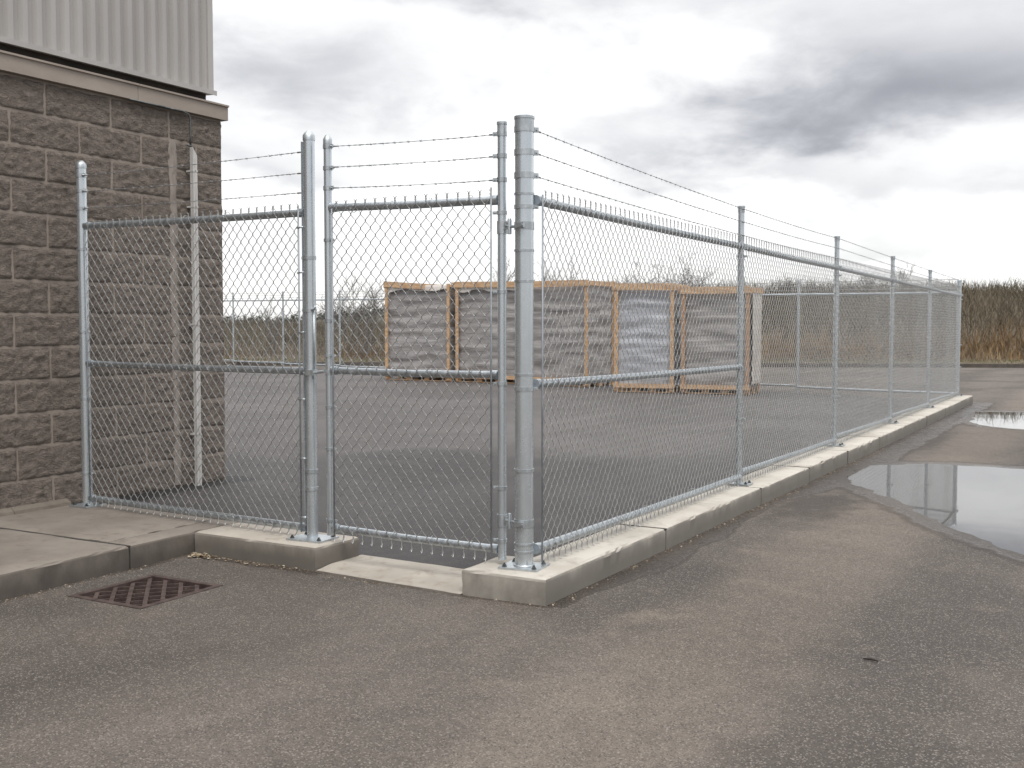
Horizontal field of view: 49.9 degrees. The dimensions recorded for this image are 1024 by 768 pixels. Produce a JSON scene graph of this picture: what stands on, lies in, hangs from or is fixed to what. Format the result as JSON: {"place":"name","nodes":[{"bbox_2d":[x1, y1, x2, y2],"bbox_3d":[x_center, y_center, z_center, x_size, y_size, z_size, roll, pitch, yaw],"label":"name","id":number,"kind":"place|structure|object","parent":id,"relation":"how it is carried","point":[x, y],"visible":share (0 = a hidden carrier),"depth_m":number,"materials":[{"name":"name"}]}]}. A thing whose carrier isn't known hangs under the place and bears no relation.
{"place":"outdoors","nodes":[
{"label":"outdoors","id":0,"kind":"place"},
{"bbox_2d":[0,504,238,600],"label":"sidewalk","id":1,"kind":"structure","parent":0,"point":[40,550],"depth_m":7.44,"materials":[{"name":"concrete"}]},
{"bbox_2d":[316,555,462,595],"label":"gate pavement","id":2,"kind":"structure","parent":0,"point":[430,577],"depth_m":7.03,"materials":[{"name":"concrete"}]},
{"bbox_2d":[0,366,1023,767],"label":"road","id":3,"kind":"structure","parent":0,"point":[650,674],"depth_m":5.29,"materials":[{"name":"grey asphalt"}]},
{"bbox_2d":[0,0,228,516],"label":"warehouse building","id":4,"kind":"structure","parent":3,"relation":"on","point":[75,75],"depth_m":9.14,"materials":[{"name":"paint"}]},
{"bbox_2d":[129,98,191,146],"bbox_3d":[-3.060,-2.273,9.601,0.023,0.313,0.701,2,4,29],"label":"cable","id":5,"kind":"object","parent":4,"relation":"attached to","point":[188,145],"visible":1,"depth_m":9.71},
{"bbox_2d":[186,147,201,485],"bbox_3d":[-2.888,-0.594,9.997,0.086,3.080,0.058,2,4,29],"label":"white downpipe","id":6,"kind":"object","parent":4,"relation":"attached to","point":[193,171],"visible":0.86,"depth_m":9.97,"materials":[{"name":"metal"}]},
{"bbox_2d":[68,574,222,608],"bbox_3d":[-2.203,1.496,6.647,0.610,0.504,0.650,2,4,29],"label":"drain grate","id":7,"kind":"object","parent":3,"relation":"in","point":[143,592],"visible":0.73,"depth_m":6.68,"materials":[{"name":"metal"}]},
{"bbox_2d":[188,552,296,568],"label":"leaf litter","id":8,"kind":"object","parent":3,"relation":"on","point":[194,554],"visible":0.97,"depth_m":7.58,"materials":[{"name":"brown plant"}]},
{"bbox_2d":[195,522,358,570],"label":"kerb","id":9,"kind":"structure","parent":3,"relation":"on","point":[251,543],"depth_m":7.45,"materials":[{"name":"concrete"}]},
{"bbox_2d":[69,130,338,543],"bbox_3d":[-2.362,-0.358,8.042,2.732,2.747,0.252,2,4,33],"label":"chain link fence","id":10,"kind":"object","parent":9,"relation":"on","point":[305,212],"visible":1,"depth_m":7.89,"materials":[{"name":"metal"}]},
{"bbox_2d":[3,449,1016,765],"bbox_3d":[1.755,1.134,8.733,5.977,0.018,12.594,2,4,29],"label":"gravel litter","id":11,"kind":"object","parent":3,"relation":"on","point":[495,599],"visible":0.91,"depth_m":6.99,"materials":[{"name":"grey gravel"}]},
{"bbox_2d":[224,362,1023,367],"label":"kerb","id":12,"kind":"structure","parent":3,"relation":"on","point":[789,365],"depth_m":41.98,"materials":[{"name":"concrete"}]},
{"bbox_2d":[462,395,972,605],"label":"kerb","id":13,"kind":"structure","parent":3,"relation":"on","point":[564,576],"depth_m":8.02,"materials":[{"name":"concrete"}]},
{"bbox_2d":[498,114,962,572],"bbox_3d":[4.586,-0.666,14.495,0.295,2.674,18.602,2,4,29],"label":"chain link fence","id":14,"kind":"object","parent":13,"relation":"on","point":[527,203],"visible":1,"depth_m":8.87,"materials":[{"name":"metal"}]},
{"bbox_2d":[303,120,533,560],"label":"chain link gate","id":15,"kind":"structure","parent":14,"relation":"attached to","point":[505,521],"depth_m":6.87,"materials":[{"name":"metal"}]},
{"bbox_2d":[863,658,878,661],"bbox_3d":[1.710,1.311,5.238,0.072,0.011,0.017,2,4,36],"label":"twig","id":16,"kind":"object","parent":3,"relation":"on","point":[872,659],"visible":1,"depth_m":5.23,"materials":[{"name":"wood"}]},
{"bbox_2d":[846,464,1023,554],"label":"puddle water","id":17,"kind":"structure","parent":3,"relation":"on","point":[984,503],"depth_m":10.52,"materials":[{"name":"grey liquid"}]},
{"bbox_2d":[970,412,1023,428],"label":"puddle water","id":18,"kind":"structure","parent":3,"relation":"on","point":[1013,420],"depth_m":18.78,"materials":[{"name":"clear liquid"}]},
{"bbox_2d":[111,365,935,568],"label":"yard ground","id":19,"kind":"structure","parent":0,"point":[425,556],"depth_m":13.52,"materials":[{"name":"grey asphalt"}]},
{"bbox_2d":[383,281,467,381],"bbox_3d":[-2.381,-1.550,31.892,2.344,2.847,1.416,2,4,29],"label":"wrapped crate","id":20,"kind":"object","parent":19,"relation":"on","point":[421,325],"visible":0.73,"depth_m":31.36,"materials":[{"name":"white plastic"}]},
{"bbox_2d":[454,281,514,383],"bbox_3d":[-0.327,-1.453,30.683,2.234,2.782,1.416,2,4,29],"label":"wrapped crate","id":21,"kind":"object","parent":19,"relation":"on","point":[485,326],"visible":0.48,"depth_m":30.29,"materials":[{"name":"white plastic"}]},
{"bbox_2d":[534,280,616,386],"bbox_3d":[1.531,-1.352,29.205,2.120,2.737,1.416,2,4,36],"label":"wrapped crate","id":22,"kind":"object","parent":19,"relation":"on","point":[537,327],"visible":0.62,"depth_m":28.67,"materials":[{"name":"grey plastic"}]},
{"bbox_2d":[223,279,956,395],"bbox_3d":[-2.184,-1.737,34.603,0.269,2.980,33.155,-3,4,-43],"label":"chain link fence","id":23,"kind":"object","parent":19,"relation":"on","point":[363,366],"visible":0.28,"depth_m":26.15,"materials":[{"name":"metal"}]},
{"bbox_2d":[612,283,689,392],"bbox_3d":[3.334,-1.117,26.391,1.568,2.567,1.416,1,3,21],"label":"wrapped crate","id":24,"kind":"object","parent":19,"relation":"on","point":[642,334],"visible":0.63,"depth_m":25.87,"materials":[{"name":"plastic"}]},
{"bbox_2d":[679,286,763,394],"bbox_3d":[4.878,-1.023,25.663,1.719,2.457,1.216,1,3,25],"label":"wrapped crate","id":25,"kind":"object","parent":19,"relation":"on","point":[712,339],"visible":0.6,"depth_m":25.26,"materials":[{"name":"white plastic"}]},
{"bbox_2d":[206,0,1023,320],"label":"sky","id":26,"kind":"structure","parent":0,"point":[895,128],"materials":[{"name":"white"}]},
{"bbox_2d":[224,271,1023,363],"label":"terrain","id":27,"kind":"structure","parent":0,"point":[773,361],"depth_m":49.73,"materials":[{"name":"brown plant"}]},
{"bbox_2d":[258,297,284,355],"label":"bare tree","id":28,"kind":"object","parent":27,"relation":"on","point":[267,318],"visible":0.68,"depth_m":46.77,"materials":[{"name":"brown plant"}]},
{"bbox_2d":[317,291,374,353],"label":"bare tree","id":29,"kind":"object","parent":27,"relation":"on","point":[349,318],"visible":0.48,"depth_m":47.34,"materials":[{"name":"brown plant"}]},
{"bbox_2d":[316,273,384,354],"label":"bare tree","id":30,"kind":"object","parent":27,"relation":"on","point":[374,302],"visible":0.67,"depth_m":46.34,"materials":[{"name":"brown plant"}]},
{"bbox_2d":[492,249,539,280],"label":"bare tree","id":31,"kind":"object","parent":27,"relation":"on","point":[508,276],"visible":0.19,"depth_m":47.92,"materials":[{"name":"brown plant"}]},
{"bbox_2d":[510,253,575,280],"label":"bare tree","id":32,"kind":"object","parent":27,"relation":"on","point":[549,272],"visible":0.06,"depth_m":46.76,"materials":[{"name":"brown plant"}]},
{"bbox_2d":[548,247,610,281],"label":"bare tree","id":33,"kind":"object","parent":27,"relation":"on","point":[572,267],"visible":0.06,"depth_m":47.65,"materials":[{"name":"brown plant"}]},
{"bbox_2d":[224,356,1023,363],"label":"grass","id":34,"kind":"structure","parent":27,"relation":"on","point":[761,359],"depth_m":43.35,"materials":[{"name":"plant"}]},
{"bbox_2d":[604,259,688,292],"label":"bare tree","id":35,"kind":"object","parent":27,"relation":"on","point":[629,280],"visible":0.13,"depth_m":47.96,"materials":[{"name":"brown plant"}]},
{"bbox_2d":[648,251,717,286],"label":"bare tree","id":36,"kind":"object","parent":27,"relation":"on","point":[688,276],"visible":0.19,"depth_m":48.31,"materials":[{"name":"brown plant"}]},
{"bbox_2d":[775,272,803,298],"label":"bare tree","id":37,"kind":"object","parent":27,"relation":"on","point":[780,284],"visible":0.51,"depth_m":67.36,"materials":[{"name":"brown plant"}]},
{"bbox_2d":[808,280,821,302],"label":"bare tree","id":38,"kind":"object","parent":27,"relation":"on","point":[812,288],"visible":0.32,"depth_m":67.37,"materials":[{"name":"grey plant"}]},
{"bbox_2d":[839,276,861,296],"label":"bare tree","id":39,"kind":"object","parent":27,"relation":"on","point":[848,287],"visible":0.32,"depth_m":67.00,"materials":[{"name":"grey plant"}]},
{"bbox_2d":[860,277,874,305],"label":"bare tree","id":40,"kind":"object","parent":27,"relation":"on","point":[868,286],"visible":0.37,"depth_m":67.03,"materials":[{"name":"grey plant"}]},
{"bbox_2d":[895,264,915,304],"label":"bare tree","id":41,"kind":"object","parent":27,"relation":"on","point":[905,289],"visible":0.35,"depth_m":66.66,"materials":[{"name":"grey plant"}]},
{"bbox_2d":[285,296,1013,326],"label":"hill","id":42,"kind":"structure","parent":0,"point":[388,317],"depth_m":141.08,"materials":[{"name":"plant"}]},
{"bbox_2d":[224,283,1023,324],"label":"woods","id":43,"kind":"object","parent":42,"relation":"on","point":[319,314],"visible":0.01,"depth_m":155.11,"materials":[{"name":"brown plant"}]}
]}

